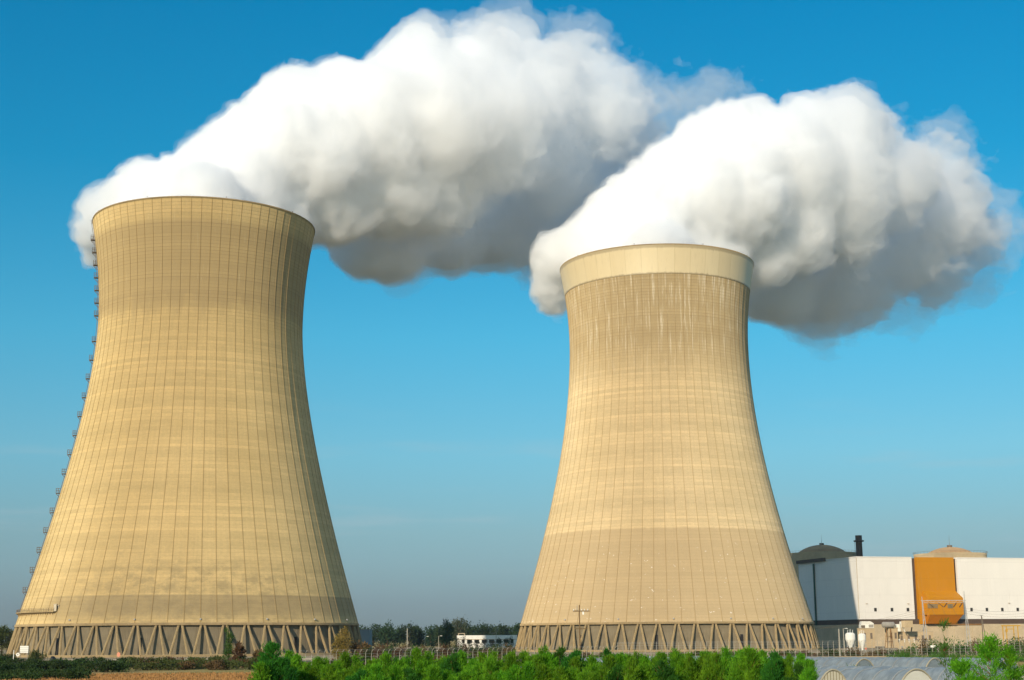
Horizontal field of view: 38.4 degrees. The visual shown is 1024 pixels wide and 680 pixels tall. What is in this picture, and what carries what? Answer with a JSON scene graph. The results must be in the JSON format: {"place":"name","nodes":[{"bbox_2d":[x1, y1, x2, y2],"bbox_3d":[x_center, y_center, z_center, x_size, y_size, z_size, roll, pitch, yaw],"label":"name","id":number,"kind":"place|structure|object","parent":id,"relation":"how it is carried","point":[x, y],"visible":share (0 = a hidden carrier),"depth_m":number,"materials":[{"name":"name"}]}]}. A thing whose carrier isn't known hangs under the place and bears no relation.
{"place":"outdoors","nodes":[
{"label":"outdoors","id":0,"kind":"place"},
{"bbox_2d":[457,633,516,647],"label":"flat building","id":1,"kind":"structure","parent":0,"point":[480,638],"depth_m":882.16,"materials":[{"name":"white paint"}]},
{"bbox_2d":[0,640,1023,674],"bbox_3d":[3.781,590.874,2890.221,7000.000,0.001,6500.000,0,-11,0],"label":"ground","id":2,"kind":"structure","parent":0,"point":[163,671],"depth_m":269.76,"materials":[{"name":"soil"}]},
{"bbox_2d":[11,661,37,669],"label":"scrub bush","id":3,"kind":"object","parent":2,"relation":"on","point":[25,666],"visible":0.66,"depth_m":266.72,"materials":[{"name":"green plant"}]},
{"bbox_2d":[48,660,73,671],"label":"scrub bush","id":4,"kind":"object","parent":2,"relation":"on","point":[58,665],"visible":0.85,"depth_m":265.24,"materials":[{"name":"green plant"}]},
{"bbox_2d":[92,659,116,671],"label":"scrub bush","id":5,"kind":"object","parent":2,"relation":"on","point":[105,665],"visible":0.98,"depth_m":259.36,"materials":[{"name":"green plant"}]},
{"bbox_2d":[108,660,132,671],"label":"scrub bush","id":6,"kind":"object","parent":2,"relation":"on","point":[121,667],"visible":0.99,"depth_m":260.24,"materials":[{"name":"green plant"}]},
{"bbox_2d":[131,662,157,670],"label":"scrub bush","id":7,"kind":"object","parent":2,"relation":"on","point":[147,666],"visible":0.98,"depth_m":274.28,"materials":[{"name":"green plant"}]},
{"bbox_2d":[152,658,182,670],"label":"scrub bush","id":8,"kind":"object","parent":2,"relation":"on","point":[167,664],"visible":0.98,"depth_m":273.74,"materials":[{"name":"green plant"}]},
{"bbox_2d":[202,659,225,669],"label":"scrub bush","id":9,"kind":"object","parent":2,"relation":"on","point":[218,665],"visible":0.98,"depth_m":273.02,"materials":[{"name":"brown plant"}]},
{"bbox_2d":[248,661,270,679],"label":"hedge conifer","id":10,"kind":"object","parent":2,"relation":"on","point":[260,667],"visible":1,"depth_m":61.22,"materials":[{"name":"green plant"}]},
{"bbox_2d":[245,640,299,679],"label":"hedge conifer","id":11,"kind":"object","parent":2,"relation":"on","point":[280,668],"visible":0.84,"depth_m":62.25,"materials":[{"name":"green plant"}]},
{"bbox_2d":[288,653,304,672],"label":"hedge conifer","id":12,"kind":"object","parent":2,"relation":"on","point":[296,659],"visible":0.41,"depth_m":70.77,"materials":[{"name":"green plant"}]},
{"bbox_2d":[305,665,321,679],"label":"hedge conifer","id":13,"kind":"object","parent":2,"relation":"on","point":[314,674],"visible":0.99,"depth_m":64.61,"materials":[{"name":"green plant"}]},
{"bbox_2d":[320,663,339,679],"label":"hedge conifer","id":14,"kind":"object","parent":2,"relation":"on","point":[330,672],"visible":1,"depth_m":63.88,"materials":[{"name":"green plant"}]},
{"bbox_2d":[319,659,347,679],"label":"hedge conifer","id":15,"kind":"object","parent":2,"relation":"on","point":[338,666],"visible":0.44,"depth_m":66.70,"materials":[{"name":"green plant"}]},
{"bbox_2d":[320,650,350,671],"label":"hedge conifer","id":16,"kind":"object","parent":2,"relation":"on","point":[344,657],"visible":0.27,"depth_m":70.46,"materials":[{"name":"green plant"}]},
{"bbox_2d":[338,661,363,679],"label":"hedge conifer","id":17,"kind":"object","parent":2,"relation":"on","point":[356,667],"visible":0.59,"depth_m":65.89,"materials":[{"name":"green plant"}]},
{"bbox_2d":[344,667,366,679],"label":"hedge conifer","id":18,"kind":"object","parent":2,"relation":"on","point":[356,676],"visible":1,"depth_m":62.52,"materials":[{"name":"green plant"}]},
{"bbox_2d":[360,662,391,679],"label":"hedge conifer","id":19,"kind":"object","parent":2,"relation":"on","point":[376,669],"visible":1,"depth_m":62.31,"materials":[{"name":"green plant"}]},
{"bbox_2d":[377,619,397,646],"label":"distant tree","id":20,"kind":"object","parent":2,"relation":"on","point":[388,635],"visible":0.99,"depth_m":992.16,"materials":[{"name":"green plant"}]},
{"bbox_2d":[378,649,400,678],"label":"hedge conifer","id":21,"kind":"object","parent":2,"relation":"on","point":[385,659],"visible":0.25,"depth_m":66.59,"materials":[{"name":"green plant"}]},
{"bbox_2d":[386,661,408,679],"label":"hedge conifer","id":22,"kind":"object","parent":2,"relation":"on","point":[395,670],"visible":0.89,"depth_m":63.69,"materials":[{"name":"green plant"}]},
{"bbox_2d":[397,623,419,646],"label":"distant tree","id":23,"kind":"object","parent":2,"relation":"on","point":[411,634],"visible":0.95,"depth_m":1010.42,"materials":[{"name":"green plant"}]},
{"bbox_2d":[400,665,421,679],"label":"hedge conifer","id":24,"kind":"object","parent":2,"relation":"on","point":[410,674],"visible":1,"depth_m":63.72,"materials":[{"name":"green plant"}]},
{"bbox_2d":[410,646,427,671],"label":"hedge conifer","id":25,"kind":"object","parent":2,"relation":"on","point":[416,653],"visible":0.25,"depth_m":69.97,"materials":[{"name":"green plant"}]},
{"bbox_2d":[413,625,425,646],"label":"distant tree","id":26,"kind":"object","parent":2,"relation":"on","point":[420,638],"visible":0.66,"depth_m":1024.22,"materials":[{"name":"green plant"}]},
{"bbox_2d":[414,659,431,679],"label":"hedge conifer","id":27,"kind":"object","parent":2,"relation":"on","point":[421,664],"visible":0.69,"depth_m":67.54,"materials":[{"name":"green plant"}]},
{"bbox_2d":[424,624,439,645],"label":"distant tree","id":28,"kind":"object","parent":2,"relation":"on","point":[430,638],"visible":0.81,"depth_m":1054.67,"materials":[{"name":"green plant"}]},
{"bbox_2d":[422,663,448,679],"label":"hedge conifer","id":29,"kind":"object","parent":2,"relation":"on","point":[433,673],"visible":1,"depth_m":62.59,"materials":[{"name":"green plant"}]},
{"bbox_2d":[424,650,449,672],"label":"hedge conifer","id":30,"kind":"object","parent":2,"relation":"on","point":[429,659],"visible":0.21,"depth_m":70.19,"materials":[{"name":"green plant"}]},
{"bbox_2d":[433,623,445,646],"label":"distant tree","id":31,"kind":"object","parent":2,"relation":"on","point":[438,631],"visible":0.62,"depth_m":1004.24,"materials":[{"name":"green plant"}]},
{"bbox_2d":[280,646,616,664],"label":"security fence","id":32,"kind":"object","parent":2,"relation":"on","point":[487,651],"visible":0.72,"depth_m":288.78,"materials":[{"name":"metal"}]},
{"bbox_2d":[438,652,463,679],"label":"hedge conifer","id":33,"kind":"object","parent":2,"relation":"on","point":[449,663],"visible":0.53,"depth_m":67.14,"materials":[{"name":"green plant"}]},
{"bbox_2d":[442,668,459,679],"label":"hedge conifer","id":34,"kind":"object","parent":2,"relation":"on","point":[449,675],"visible":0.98,"depth_m":63.44,"materials":[{"name":"green plant"}]},
{"bbox_2d":[455,650,469,671],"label":"hedge conifer","id":35,"kind":"object","parent":2,"relation":"on","point":[462,657],"visible":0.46,"depth_m":70.59,"materials":[{"name":"green plant"}]},
{"bbox_2d":[457,661,485,679],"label":"hedge conifer","id":36,"kind":"object","parent":2,"relation":"on","point":[469,673],"visible":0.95,"depth_m":63.90,"materials":[{"name":"green plant"}]},
{"bbox_2d":[474,622,492,634],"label":"distant tree","id":37,"kind":"object","parent":2,"relation":"on","point":[485,631],"visible":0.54,"depth_m":1049.52,"materials":[{"name":"green plant"}]},
{"bbox_2d":[480,657,500,679],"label":"hedge conifer","id":38,"kind":"object","parent":2,"relation":"on","point":[488,669],"visible":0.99,"depth_m":63.19,"materials":[{"name":"green plant"}]},
{"bbox_2d":[496,662,521,679],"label":"hedge conifer","id":39,"kind":"object","parent":2,"relation":"on","point":[511,674],"visible":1,"depth_m":62.96,"materials":[{"name":"green plant"}]},
{"bbox_2d":[499,651,521,678],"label":"hedge conifer","id":40,"kind":"object","parent":2,"relation":"on","point":[512,658],"visible":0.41,"depth_m":65.75,"materials":[{"name":"green plant"}]},
{"bbox_2d":[0,645,1022,661],"bbox_3d":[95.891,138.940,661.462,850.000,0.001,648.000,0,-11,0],"label":"yard","id":41,"kind":"structure","parent":2,"relation":"on","point":[330,657],"depth_m":533.89,"materials":[{"name":"green plant"}]},
{"bbox_2d":[0,625,14,651],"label":"tree","id":42,"kind":"object","parent":41,"relation":"on","point":[7,640],"visible":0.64,"depth_m":626.19,"materials":[{"name":"green plant"}]},
{"bbox_2d":[6,196,361,657],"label":"cooling tower","id":43,"kind":"structure","parent":41,"relation":"on","point":[191,517],"depth_m":528.58,"materials":[{"name":"concrete"}]},
{"bbox_2d":[329,633,343,658],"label":"golden poplar","id":44,"kind":"object","parent":41,"relation":"on","point":[336,648],"visible":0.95,"depth_m":414.58,"materials":[{"name":"brown plant"}]},
{"bbox_2d":[334,626,353,658],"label":"golden poplar","id":45,"kind":"object","parent":41,"relation":"on","point":[345,639],"visible":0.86,"depth_m":415.59,"materials":[{"name":"brown plant"}]},
{"bbox_2d":[359,629,372,648],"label":"grey shed","id":46,"kind":"structure","parent":41,"relation":"on","point":[366,635],"depth_m":706.28,"materials":[{"name":"paint"}]},
{"bbox_2d":[439,618,455,647],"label":"poplar","id":47,"kind":"object","parent":41,"relation":"on","point":[448,629],"visible":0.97,"depth_m":783.94,"materials":[{"name":"green plant"}]},
{"bbox_2d":[452,616,468,644],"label":"pale tree","id":48,"kind":"object","parent":41,"relation":"on","point":[462,622],"visible":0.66,"depth_m":980.58,"materials":[{"name":"green plant"}]},
{"bbox_2d":[513,243,823,651],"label":"cooling tower","id":49,"kind":"structure","parent":41,"relation":"on","point":[664,526],"depth_m":598.62,"materials":[{"name":"concrete"}]},
{"bbox_2d":[845,630,854,651],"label":"hopper tank","id":50,"kind":"object","parent":41,"relation":"on","point":[850,638],"visible":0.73,"depth_m":527.81,"materials":[{"name":"white metal"}]},
{"bbox_2d":[818,595,1022,647],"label":"line gantry","id":51,"kind":"object","parent":41,"relation":"on","point":[962,602],"visible":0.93,"depth_m":551.19,"materials":[{"name":"metal"}]},
{"bbox_2d":[517,660,537,679],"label":"hedge conifer","id":52,"kind":"object","parent":2,"relation":"on","point":[528,672],"visible":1,"depth_m":63.32,"materials":[{"name":"green plant"}]},
{"bbox_2d":[518,645,550,667],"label":"hedge conifer","id":53,"kind":"object","parent":2,"relation":"on","point":[525,655],"visible":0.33,"depth_m":70.37,"materials":[{"name":"green plant"}]},
{"bbox_2d":[535,662,552,679],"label":"hedge conifer","id":54,"kind":"object","parent":2,"relation":"on","point":[542,672],"visible":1,"depth_m":63.42,"materials":[{"name":"green plant"}]},
{"bbox_2d":[540,650,558,676],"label":"hedge conifer","id":55,"kind":"object","parent":2,"relation":"on","point":[551,662],"visible":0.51,"depth_m":66.72,"materials":[{"name":"green plant"}]},
{"bbox_2d":[550,665,568,679],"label":"hedge conifer","id":56,"kind":"object","parent":2,"relation":"on","point":[560,674],"visible":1,"depth_m":63.06,"materials":[{"name":"green plant"}]},
{"bbox_2d":[552,644,566,668],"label":"hedge conifer","id":57,"kind":"object","parent":2,"relation":"on","point":[561,651],"visible":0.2,"depth_m":70.72,"materials":[{"name":"green plant"}]},
{"bbox_2d":[558,647,584,672],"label":"hedge conifer","id":58,"kind":"object","parent":2,"relation":"on","point":[566,659],"visible":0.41,"depth_m":69.39,"materials":[{"name":"green plant"}]},
{"bbox_2d":[567,655,585,677],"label":"hedge conifer","id":59,"kind":"object","parent":2,"relation":"on","point":[574,663],"visible":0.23,"depth_m":67.25,"materials":[{"name":"green plant"}]},
{"bbox_2d":[566,661,599,679],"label":"hedge conifer","id":60,"kind":"object","parent":2,"relation":"on","point":[573,673],"visible":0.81,"depth_m":63.50,"materials":[{"name":"green plant"}]},
{"bbox_2d":[580,652,600,677],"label":"hedge conifer","id":61,"kind":"object","parent":2,"relation":"on","point":[589,659],"visible":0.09,"depth_m":65.78,"materials":[{"name":"green plant"}]},
{"bbox_2d":[582,665,611,679],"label":"hedge conifer","id":62,"kind":"object","parent":2,"relation":"on","point":[603,672],"visible":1,"depth_m":62.42,"materials":[{"name":"green plant"}]},
{"bbox_2d":[599,653,623,679],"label":"hedge conifer","id":63,"kind":"object","parent":2,"relation":"on","point":[610,661],"visible":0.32,"depth_m":65.62,"materials":[{"name":"green plant"}]},
{"bbox_2d":[605,663,624,679],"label":"hedge conifer","id":64,"kind":"object","parent":2,"relation":"on","point":[616,671],"visible":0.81,"depth_m":64.12,"materials":[{"name":"green plant"}]},
{"bbox_2d":[611,651,629,679],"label":"hedge conifer","id":65,"kind":"object","parent":2,"relation":"on","point":[620,658],"visible":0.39,"depth_m":66.93,"materials":[{"name":"green plant"}]},
{"bbox_2d":[621,656,641,679],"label":"hedge conifer","id":66,"kind":"object","parent":2,"relation":"on","point":[632,666],"visible":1,"depth_m":63.31,"materials":[{"name":"green plant"}]},
{"bbox_2d":[638,662,659,679],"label":"hedge conifer","id":67,"kind":"object","parent":2,"relation":"on","point":[646,673],"visible":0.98,"depth_m":64.06,"materials":[{"name":"green plant"}]},
{"bbox_2d":[651,650,667,679],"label":"hedge conifer","id":68,"kind":"object","parent":2,"relation":"on","point":[659,654],"visible":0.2,"depth_m":68.29,"materials":[{"name":"green plant"}]},
{"bbox_2d":[653,658,679,679],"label":"hedge conifer","id":69,"kind":"object","parent":2,"relation":"on","point":[663,670],"visible":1,"depth_m":61.26,"materials":[{"name":"green plant"}]},
{"bbox_2d":[668,651,688,679],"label":"hedge conifer","id":70,"kind":"object","parent":2,"relation":"on","point":[678,662],"visible":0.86,"depth_m":62.88,"materials":[{"name":"green plant"}]},
{"bbox_2d":[520,666,845,679],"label":"plastic tunnel","id":71,"kind":"structure","parent":2,"relation":"on","point":[833,674],"depth_m":102.31,"materials":[{"name":"grey plastic"}]},
{"bbox_2d":[679,650,723,679],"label":"hedge conifer","id":72,"kind":"object","parent":2,"relation":"on","point":[693,667],"visible":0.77,"depth_m":62.66,"materials":[{"name":"green plant"}]},
{"bbox_2d":[697,650,729,679],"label":"hedge conifer","id":73,"kind":"object","parent":2,"relation":"on","point":[713,672],"visible":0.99,"depth_m":61.14,"materials":[{"name":"green plant"}]},
{"bbox_2d":[714,645,732,677],"bbox_3d":[9.166,15.787,63.542,2.052,5.175,1.960,10,-16,-42],"label":"hedge conifer","id":74,"kind":"object","parent":2,"relation":"on","point":[726,654],"visible":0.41,"depth_m":64.07,"materials":[{"name":"green plant"}]},
{"bbox_2d":[594,657,873,665],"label":"plastic tunnel","id":75,"kind":"structure","parent":2,"relation":"on","point":[844,662],"depth_m":149.30,"materials":[{"name":"grey plastic"}]},
{"bbox_2d":[720,645,763,679],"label":"hedge conifer","id":76,"kind":"object","parent":2,"relation":"on","point":[737,672],"visible":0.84,"depth_m":59.61,"materials":[{"name":"green plant"}]},
{"bbox_2d":[742,651,760,679],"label":"hedge conifer","id":77,"kind":"object","parent":2,"relation":"on","point":[751,673],"visible":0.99,"depth_m":59.23,"materials":[{"name":"green plant"}]},
{"bbox_2d":[759,654,784,679],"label":"hedge conifer","id":78,"kind":"object","parent":2,"relation":"on","point":[772,661],"visible":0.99,"depth_m":58.30,"materials":[{"name":"green plant"}]},
{"bbox_2d":[761,647,786,679],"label":"hedge conifer","id":79,"kind":"object","parent":2,"relation":"on","point":[776,656],"visible":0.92,"depth_m":58.26,"materials":[{"name":"green plant"}]},
{"bbox_2d":[779,652,796,679],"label":"hedge conifer","id":80,"kind":"object","parent":2,"relation":"on","point":[788,661],"visible":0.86,"depth_m":58.87,"materials":[{"name":"green plant"}]},
{"bbox_2d":[781,662,807,679],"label":"hedge conifer","id":81,"kind":"object","parent":2,"relation":"on","point":[798,667],"visible":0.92,"depth_m":58.68,"materials":[{"name":"green plant"}]},
{"bbox_2d":[646,656,943,666],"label":"plastic tunnel","id":82,"kind":"structure","parent":2,"relation":"on","point":[908,662],"depth_m":152.06,"materials":[{"name":"grey plastic"}]},
{"bbox_2d":[798,666,813,679],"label":"hedge conifer","id":83,"kind":"object","parent":2,"relation":"on","point":[805,674],"visible":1,"depth_m":57.84,"materials":[{"name":"green plant"}]},
{"bbox_2d":[802,658,819,679],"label":"hedge conifer","id":84,"kind":"object","parent":2,"relation":"on","point":[808,662],"visible":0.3,"depth_m":67.11,"materials":[{"name":"green plant"}]},
{"bbox_2d":[617,640,1023,657],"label":"security fence","id":85,"kind":"object","parent":2,"relation":"on","point":[811,644],"visible":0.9,"depth_m":332.44,"materials":[{"name":"metal"}]},
{"bbox_2d":[790,539,855,576],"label":"reactor building","id":86,"kind":"structure","parent":2,"relation":"on","point":[821,550],"depth_m":990.26,"materials":[{"name":"concrete"}]},
{"bbox_2d":[669,664,1022,679],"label":"plastic tunnel","id":87,"kind":"structure","parent":2,"relation":"on","point":[935,673],"depth_m":108.84,"materials":[{"name":"grey plastic"}]},
{"bbox_2d":[694,656,1017,667],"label":"plastic tunnel","id":88,"kind":"structure","parent":2,"relation":"on","point":[978,659],"depth_m":157.96,"materials":[{"name":"grey plastic"}]},
{"bbox_2d":[857,628,874,647],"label":"service block","id":89,"kind":"structure","parent":2,"relation":"on","point":[869,633],"depth_m":686.11,"materials":[{"name":"concrete"}]},
{"bbox_2d":[817,668,931,679],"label":"plastic tunnel","id":90,"kind":"structure","parent":2,"relation":"on","point":[884,674],"depth_m":103.14,"materials":[{"name":"grey plastic"}]},
{"bbox_2d":[884,628,897,647],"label":"service block","id":91,"kind":"structure","parent":2,"relation":"on","point":[894,632],"depth_m":686.17,"materials":[{"name":"concrete"}]},
{"bbox_2d":[796,556,1023,645],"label":"turbine hall","id":92,"kind":"structure","parent":2,"relation":"on","point":[849,591],"depth_m":803.49,"materials":[{"name":"paint"}]},
{"bbox_2d":[854,535,863,555],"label":"vent stack","id":93,"kind":"object","parent":92,"relation":"on","point":[858,540],"visible":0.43,"depth_m":980.29,"materials":[{"name":"metal"}]},
{"bbox_2d":[898,631,933,646],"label":"service block","id":94,"kind":"structure","parent":2,"relation":"on","point":[910,635],"depth_m":689.90,"materials":[{"name":"concrete"}]},
{"bbox_2d":[933,617,961,679],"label":"tall shoot","id":95,"kind":"object","parent":2,"relation":"on","point":[943,648],"visible":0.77,"depth_m":37.69,"materials":[{"name":"green plant"}]},
{"bbox_2d":[885,646,1023,661],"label":"weeds","id":96,"kind":"object","parent":2,"relation":"on","point":[903,654],"visible":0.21,"depth_m":308.25,"materials":[{"name":"green plant"}]},
{"bbox_2d":[947,632,1015,679],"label":"young conifer","id":97,"kind":"object","parent":2,"relation":"on","point":[987,649],"visible":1,"depth_m":37.03,"materials":[{"name":"green plant"}]},
{"bbox_2d":[989,642,1023,679],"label":"young conifer","id":98,"kind":"object","parent":2,"relation":"on","point":[1011,656],"visible":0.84,"depth_m":37.81,"materials":[{"name":"green plant"}]},
{"bbox_2d":[0,0,1023,640],"label":"sky","id":99,"kind":"structure","parent":0,"point":[445,160],"materials":[{"name":"blue"}]},
{"bbox_2d":[914,543,986,557],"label":"reactor building","id":100,"kind":"structure","parent":0,"point":[949,550],"depth_m":879.08,"materials":[{"name":"concrete"}]},
{"label":"bank","id":101,"kind":"structure","parent":0,"visible":0},
{"bbox_2d":[221,625,235,658],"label":"slim poplar","id":102,"kind":"object","parent":101,"relation":"on","point":[229,646],"visible":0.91,"depth_m":327.69,"materials":[{"name":"green plant"}]},
{"bbox_2d":[231,640,246,661],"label":"bush","id":103,"kind":"object","parent":101,"relation":"on","point":[239,652],"visible":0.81,"depth_m":322.42,"materials":[{"name":"brown plant"}]},
{"label":"field","id":104,"kind":"structure","parent":0,"visible":0},
{"bbox_2d":[15,671,42,679],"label":"scrub bush","id":105,"kind":"object","parent":104,"relation":"on","point":[29,676],"visible":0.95,"depth_m":207.15,"materials":[{"name":"green plant"}]},
{"bbox_2d":[57,670,86,679],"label":"scrub bush","id":106,"kind":"object","parent":104,"relation":"on","point":[66,674],"visible":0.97,"depth_m":206.40,"materials":[{"name":"green plant"}]},
{"bbox_2d":[2,671,256,679],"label":"stubble","id":107,"kind":"object","parent":104,"relation":"on","point":[185,676],"visible":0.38,"depth_m":214.64,"materials":[{"name":"beige plant"}]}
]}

